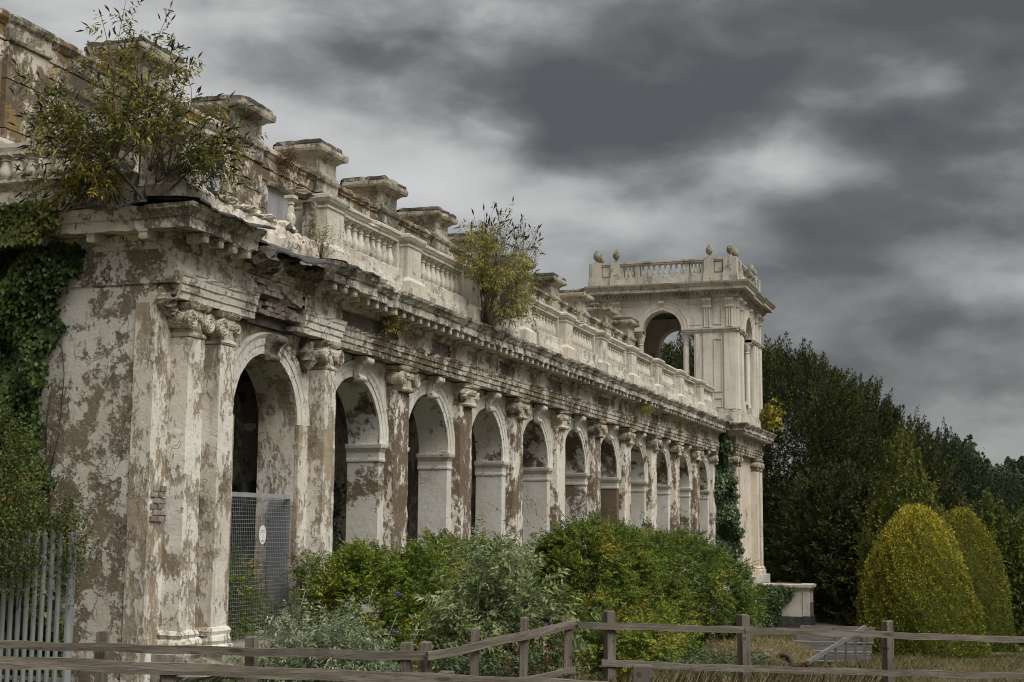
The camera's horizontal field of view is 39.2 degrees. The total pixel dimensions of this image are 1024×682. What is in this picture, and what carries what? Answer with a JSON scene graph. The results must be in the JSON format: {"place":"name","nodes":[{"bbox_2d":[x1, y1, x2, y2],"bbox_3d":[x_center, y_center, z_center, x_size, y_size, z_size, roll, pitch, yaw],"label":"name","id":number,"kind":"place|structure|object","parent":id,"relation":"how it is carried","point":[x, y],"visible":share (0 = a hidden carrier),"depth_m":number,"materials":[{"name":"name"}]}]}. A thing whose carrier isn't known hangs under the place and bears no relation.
{"place":"outdoors","nodes":[
{"label":"outdoors","id":0,"kind":"place"},
{"bbox_2d":[0,0,1023,527],"label":"sky","id":1,"kind":"structure","parent":0,"point":[865,158],"materials":[{"name":"grey"}]},
{"bbox_2d":[127,548,1023,681],"bbox_3d":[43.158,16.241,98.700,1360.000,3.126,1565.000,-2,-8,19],"label":"ground","id":2,"kind":"structure","parent":0,"point":[834,623],"depth_m":38.51,"materials":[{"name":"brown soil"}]},
{"bbox_2d":[0,529,77,681],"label":"palisade fence","id":3,"kind":"object","parent":2,"relation":"on","point":[68,638],"visible":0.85,"depth_m":18.17,"materials":[{"name":"grey metal"}]},
{"bbox_2d":[0,395,105,681],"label":"wild rose","id":4,"kind":"object","parent":2,"relation":"on","point":[23,494],"visible":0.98,"depth_m":18.28,"materials":[{"name":"green plant"}]},
{"bbox_2d":[176,657,223,681],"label":"fallen stone","id":5,"kind":"object","parent":2,"relation":"on","point":[209,660],"visible":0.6,"depth_m":19.37,"materials":[{"name":"beige stone"}]},
{"bbox_2d":[177,656,258,681],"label":"weed patch","id":6,"kind":"object","parent":2,"relation":"on","point":[214,679],"visible":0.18,"depth_m":19.20,"materials":[{"name":"green plant"}]},
{"bbox_2d":[223,660,244,678],"bbox_3d":[-3.930,4.627,20.245,0.411,0.304,0.370,-5,-9,38],"label":"fallen stone","id":7,"kind":"object","parent":2,"relation":"on","point":[230,662],"visible":0.27,"depth_m":20.16,"materials":[{"name":"beige stone"}]},
{"bbox_2d":[227,544,296,640],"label":"pinnate shrub","id":8,"kind":"object","parent":2,"relation":"on","point":[233,580],"visible":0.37,"depth_m":22.56,"materials":[{"name":"green plant"}]},
{"bbox_2d":[224,679,325,681],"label":"weed patch","id":9,"kind":"object","parent":2,"relation":"on","point":[269,680],"visible":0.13,"depth_m":17.70,"materials":[{"name":"green plant"}]},
{"bbox_2d":[275,548,335,635],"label":"pinnate shrub","id":10,"kind":"object","parent":2,"relation":"on","point":[303,571],"visible":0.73,"depth_m":23.41,"materials":[{"name":"green plant"}]},
{"bbox_2d":[0,7,639,345],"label":"terrace wall","id":11,"kind":"structure","parent":2,"relation":"on","point":[31,48],"depth_m":30.12,"materials":[{"name":"stone"}]},
{"bbox_2d":[267,141,308,184],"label":"wall fern","id":12,"kind":"object","parent":11,"relation":"attached to","point":[287,162],"depth_m":31.14,"materials":[{"name":"green plant"}]},
{"bbox_2d":[226,591,419,681],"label":"silver bush","id":13,"kind":"object","parent":2,"relation":"on","point":[327,641],"visible":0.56,"depth_m":18.34,"materials":[{"name":"green plant"}]},
{"bbox_2d":[259,588,422,668],"bbox_3d":[-2.211,3.764,18.624,2.179,1.125,0.387,1,-7,-4],"label":"silver shoot","id":14,"kind":"object","parent":13,"relation":"on","point":[362,626],"visible":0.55,"depth_m":18.68,"materials":[{"name":"green plant"}]},
{"bbox_2d":[385,626,398,633],"bbox_3d":[-1.574,3.804,18.953,0.188,0.112,0.072,3,-8,-17],"label":"flower spike","id":15,"kind":"object","parent":13,"relation":"attached to","point":[394,632],"visible":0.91,"depth_m":18.95,"materials":[{"name":"purple plant"}]},
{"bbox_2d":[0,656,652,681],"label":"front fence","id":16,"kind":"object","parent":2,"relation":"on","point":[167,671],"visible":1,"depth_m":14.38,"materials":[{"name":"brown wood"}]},
{"bbox_2d":[285,533,468,671],"bbox_3d":[-2.023,4.470,23.029,3.365,2.827,3.162,2,-8,-11],"label":"pinnate shrub","id":17,"kind":"object","parent":2,"relation":"on","point":[361,569],"visible":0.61,"depth_m":22.77,"materials":[{"name":"green plant"}]},
{"bbox_2d":[0,118,776,681],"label":"arcaded loggia","id":18,"kind":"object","parent":2,"relation":"on","point":[204,366],"visible":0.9,"depth_m":24.16,"materials":[{"name":"beige paint"}]},
{"bbox_2d":[0,198,59,250],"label":"wall ivy","id":19,"kind":"object","parent":18,"relation":"attached to","point":[10,233],"depth_m":20.13,"materials":[{"name":"green plant"}]},
{"bbox_2d":[0,241,86,681],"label":"wall ivy","id":20,"kind":"object","parent":18,"relation":"attached to","point":[20,379],"depth_m":20.42,"materials":[{"name":"green plant"}]},
{"bbox_2d":[3,0,267,229],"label":"roof buddleia","id":21,"kind":"object","parent":18,"relation":"on","point":[117,123],"visible":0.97,"depth_m":20.06,"materials":[{"name":"green plant"}]},
{"bbox_2d":[228,492,291,642],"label":"gate","id":22,"kind":"structure","parent":18,"relation":"on","point":[278,539],"depth_m":23.56,"materials":[{"name":"metal"}]},
{"bbox_2d":[259,525,265,543],"bbox_3d":[-3.961,3.077,22.851,0.011,0.300,0.224,-2,-8,19],"label":"warning sign","id":23,"kind":"object","parent":22,"relation":"attached to","point":[262,534],"visible":1,"depth_m":22.85,"materials":[{"name":"white plastic"}]},
{"bbox_2d":[228,481,346,604],"bbox_3d":[-5.762,3.667,27.048,0.466,3.307,12.496,-2,-8,19],"label":"wall ivy","id":24,"kind":"object","parent":18,"relation":"attached to","point":[337,509],"depth_m":32.17,"materials":[{"name":"green plant"}]},
{"bbox_2d":[284,280,311,309],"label":"wall fern","id":25,"kind":"object","parent":18,"relation":"attached to","point":[292,290],"depth_m":23.29,"materials":[{"name":"green plant"}]},
{"bbox_2d":[299,214,349,258],"bbox_3d":[-3.157,-1.622,24.495,0.836,0.926,1.536,-2,-8,19],"label":"roof sapling","id":26,"kind":"object","parent":18,"relation":"on","point":[321,248],"visible":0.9,"depth_m":24.24,"materials":[{"name":"green plant"}]},
{"bbox_2d":[378,314,410,336],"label":"wall fern","id":27,"kind":"object","parent":18,"relation":"attached to","point":[388,328],"depth_m":27.09,"materials":[{"name":"green plant"}]},
{"bbox_2d":[449,219,549,329],"bbox_3d":[-0.123,-1.331,32.634,2.065,2.225,5.276,-2,-8,19],"label":"roof buddleia","id":28,"kind":"object","parent":18,"relation":"on","point":[485,268],"visible":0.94,"depth_m":31.66,"materials":[{"name":"green plant"}]},
{"bbox_2d":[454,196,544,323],"bbox_3d":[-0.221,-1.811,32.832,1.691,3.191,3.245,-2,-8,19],"label":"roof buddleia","id":29,"kind":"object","parent":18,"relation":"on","point":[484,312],"visible":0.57,"depth_m":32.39,"materials":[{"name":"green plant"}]},
{"bbox_2d":[635,401,662,417],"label":"wall fern","id":30,"kind":"object","parent":18,"relation":"attached to","point":[644,408],"depth_m":45.40,"materials":[{"name":"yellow plant"}]},
{"bbox_2d":[709,431,744,557],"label":"wall ivy","id":31,"kind":"object","parent":18,"relation":"attached to","point":[730,532],"depth_m":58.40,"materials":[{"name":"green plant"}]},
{"bbox_2d":[366,527,544,640],"bbox_3d":[-1.114,4.824,26.713,2.800,2.751,5.840,-2,-8,19],"label":"pinnate shrub","id":32,"kind":"object","parent":2,"relation":"on","point":[432,542],"visible":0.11,"depth_m":26.59,"materials":[{"name":"green plant"}]},
{"bbox_2d":[415,643,547,676],"bbox_3d":[-0.347,4.510,19.380,1.494,0.910,2.844,-2,-8,19],"label":"weed patch","id":33,"kind":"object","parent":2,"relation":"on","point":[486,668],"visible":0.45,"depth_m":18.97,"materials":[{"name":"green plant"}]},
{"bbox_2d":[445,513,543,623],"bbox_3d":[-0.276,3.473,20.930,1.508,1.965,1.538,-2,-8,19],"label":"grey leaved bush","id":34,"kind":"object","parent":2,"relation":"on","point":[487,548],"visible":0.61,"depth_m":20.79,"materials":[{"name":"plant"}]},
{"bbox_2d":[389,514,610,679],"bbox_3d":[-0.173,4.068,20.768,2.719,3.125,2.547,-2,-8,19],"label":"grey leaved bush","id":35,"kind":"object","parent":2,"relation":"on","point":[457,630],"visible":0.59,"depth_m":20.48,"materials":[{"name":"green plant"}]},
{"bbox_2d":[393,589,403,596],"bbox_3d":[-1.579,3.539,20.140,0.186,0.132,0.103,2,-8,-14],"label":"flower spike","id":36,"kind":"object","parent":35,"relation":"attached to","point":[397,595],"visible":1,"depth_m":20.14,"materials":[{"name":"purple plant"}]},
{"bbox_2d":[0,610,1023,681],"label":"post and rail fence","id":37,"kind":"object","parent":2,"relation":"on","point":[406,655],"visible":0.96,"depth_m":18.00,"materials":[{"name":"brown wood"}]},
{"bbox_2d":[488,633,605,679],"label":"dead bracken","id":38,"kind":"object","parent":2,"relation":"on","point":[547,650],"visible":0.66,"depth_m":18.49,"materials":[{"name":"brown plant"}]},
{"bbox_2d":[521,495,714,673],"bbox_3d":[2.025,5.129,28.856,4.346,4.207,6.849,-2,-8,19],"label":"pinnate shrub","id":39,"kind":"object","parent":2,"relation":"on","point":[561,547],"visible":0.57,"depth_m":28.66,"materials":[{"name":"green plant"}]},
{"bbox_2d":[598,594,698,681],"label":"pinnate shrub","id":40,"kind":"object","parent":2,"relation":"on","point":[643,645],"visible":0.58,"depth_m":23.75,"materials":[{"name":"green plant"}]},
{"bbox_2d":[581,243,775,625],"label":"belvedere tower","id":41,"kind":"structure","parent":2,"relation":"on","point":[717,309],"depth_m":61.39,"materials":[{"name":"paint"}]},
{"bbox_2d":[729,458,741,563],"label":"wall ivy","id":42,"kind":"object","parent":41,"relation":"attached to","point":[735,468],"depth_m":58.78,"materials":[{"name":"green plant"}]},
{"bbox_2d":[760,397,786,432],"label":"autumn sapling","id":43,"kind":"object","parent":41,"relation":"on","point":[769,422],"visible":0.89,"depth_m":64.92,"materials":[{"name":"yellow plant"}]},
{"bbox_2d":[573,513,783,648],"bbox_3d":[3.733,5.774,33.841,3.830,3.553,7.075,-4,-9,32],"label":"pinnate shrub","id":44,"kind":"object","parent":2,"relation":"on","point":[714,571],"visible":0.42,"depth_m":33.92,"materials":[{"name":"green plant"}]},
{"bbox_2d":[645,643,788,677],"bbox_3d":[3.334,5.380,23.257,2.028,0.930,3.923,-2,-8,19],"label":"weed patch","id":45,"kind":"object","parent":2,"relation":"on","point":[719,659],"visible":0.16,"depth_m":23.26,"materials":[{"name":"green plant"}]},
{"bbox_2d":[696,635,822,667],"bbox_3d":[5.590,7.205,32.992,2.975,0.976,2.795,-2,-8,19],"label":"weed patch","id":46,"kind":"object","parent":2,"relation":"on","point":[787,651],"visible":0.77,"depth_m":32.36,"materials":[{"name":"green plant"}]},
{"bbox_2d":[763,461,804,558],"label":"woodland mass","id":47,"kind":"object","parent":2,"relation":"on","point":[784,499],"depth_m":182.58,"materials":[{"name":"green plant"}]},
{"bbox_2d":[759,582,815,627],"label":"terrace pedestal","id":48,"kind":"object","parent":2,"relation":"on","point":[798,610],"visible":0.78,"depth_m":60.84,"materials":[{"name":"beige stone"}]},
{"bbox_2d":[757,583,797,627],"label":"wall ivy","id":49,"kind":"object","parent":48,"relation":"attached to","point":[775,601],"depth_m":60.89,"materials":[{"name":"green plant"}]},
{"bbox_2d":[662,331,919,607],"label":"yew tree","id":50,"kind":"object","parent":2,"relation":"on","point":[838,405],"visible":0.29,"depth_m":78.95,"materials":[{"name":"green plant"}]},
{"bbox_2d":[793,625,874,662],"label":"timber retaining steps","id":51,"kind":"structure","parent":2,"relation":"on","point":[802,639],"depth_m":37.55,"materials":[{"name":"grey wood"}]},
{"bbox_2d":[806,625,866,667],"bbox_3d":[7.697,7.538,33.933,0.094,1.382,5.271,-3,-8,27],"label":"garden handrail","id":52,"kind":"object","parent":2,"relation":"on","point":[834,646],"visible":0.75,"depth_m":33.88,"materials":[{"name":"grey wood"}]},
{"bbox_2d":[794,368,969,589],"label":"yew tree","id":53,"kind":"object","parent":2,"relation":"on","point":[890,416],"visible":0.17,"depth_m":86.15,"materials":[{"name":"green plant"}]},
{"bbox_2d":[831,419,950,614],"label":"golden yew","id":54,"kind":"object","parent":2,"relation":"on","point":[883,517],"visible":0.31,"depth_m":59.18,"materials":[{"name":"green plant"}]},
{"bbox_2d":[764,457,1021,625],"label":"yew tree","id":55,"kind":"object","parent":2,"relation":"on","point":[821,530],"visible":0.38,"depth_m":69.04,"materials":[{"name":"green plant"}]},
{"bbox_2d":[851,503,991,658],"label":"clipped yew","id":56,"kind":"object","parent":2,"relation":"on","point":[916,580],"visible":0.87,"depth_m":41.76,"materials":[{"name":"green plant"}]},
{"bbox_2d":[918,417,1023,534],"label":"yew tree","id":57,"kind":"object","parent":2,"relation":"on","point":[968,471],"visible":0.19,"depth_m":93.13,"materials":[{"name":"green plant"}]},
{"bbox_2d":[950,493,1011,583],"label":"column yew","id":58,"kind":"object","parent":2,"relation":"on","point":[970,509],"depth_m":60.20,"materials":[{"name":"green plant"}]},
{"bbox_2d":[940,506,1022,652],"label":"clipped yew","id":59,"kind":"object","parent":2,"relation":"on","point":[978,550],"visible":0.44,"depth_m":48.16,"materials":[{"name":"green plant"}]},
{"bbox_2d":[940,434,1023,507],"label":"broadleaf tree","id":60,"kind":"object","parent":2,"relation":"on","point":[994,469],"visible":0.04,"depth_m":120.63,"materials":[{"name":"green plant"}]},
{"bbox_2d":[962,485,1023,645],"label":"column yew","id":61,"kind":"object","parent":2,"relation":"on","point":[992,519],"depth_m":56.07,"materials":[{"name":"green plant"}]},
{"bbox_2d":[995,455,1023,473],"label":"broadleaf tree","id":62,"kind":"object","parent":2,"relation":"on","point":[1014,464],"visible":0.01,"depth_m":131.05,"materials":[{"name":"green plant"}]},
{"bbox_2d":[996,508,1023,646],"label":"column yew","id":63,"kind":"object","parent":2,"relation":"on","point":[1017,625],"depth_m":55.87,"materials":[{"name":"green plant"}]},
{"bbox_2d":[565,657,895,681],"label":"dry grass","id":64,"kind":"structure","parent":0,"point":[691,676],"depth_m":19.99,"materials":[{"name":"beige plant"}]},
{"bbox_2d":[821,651,1023,681],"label":"short dry grass","id":65,"kind":"structure","parent":0,"point":[935,663],"depth_m":33.61,"materials":[{"name":"beige plant"}]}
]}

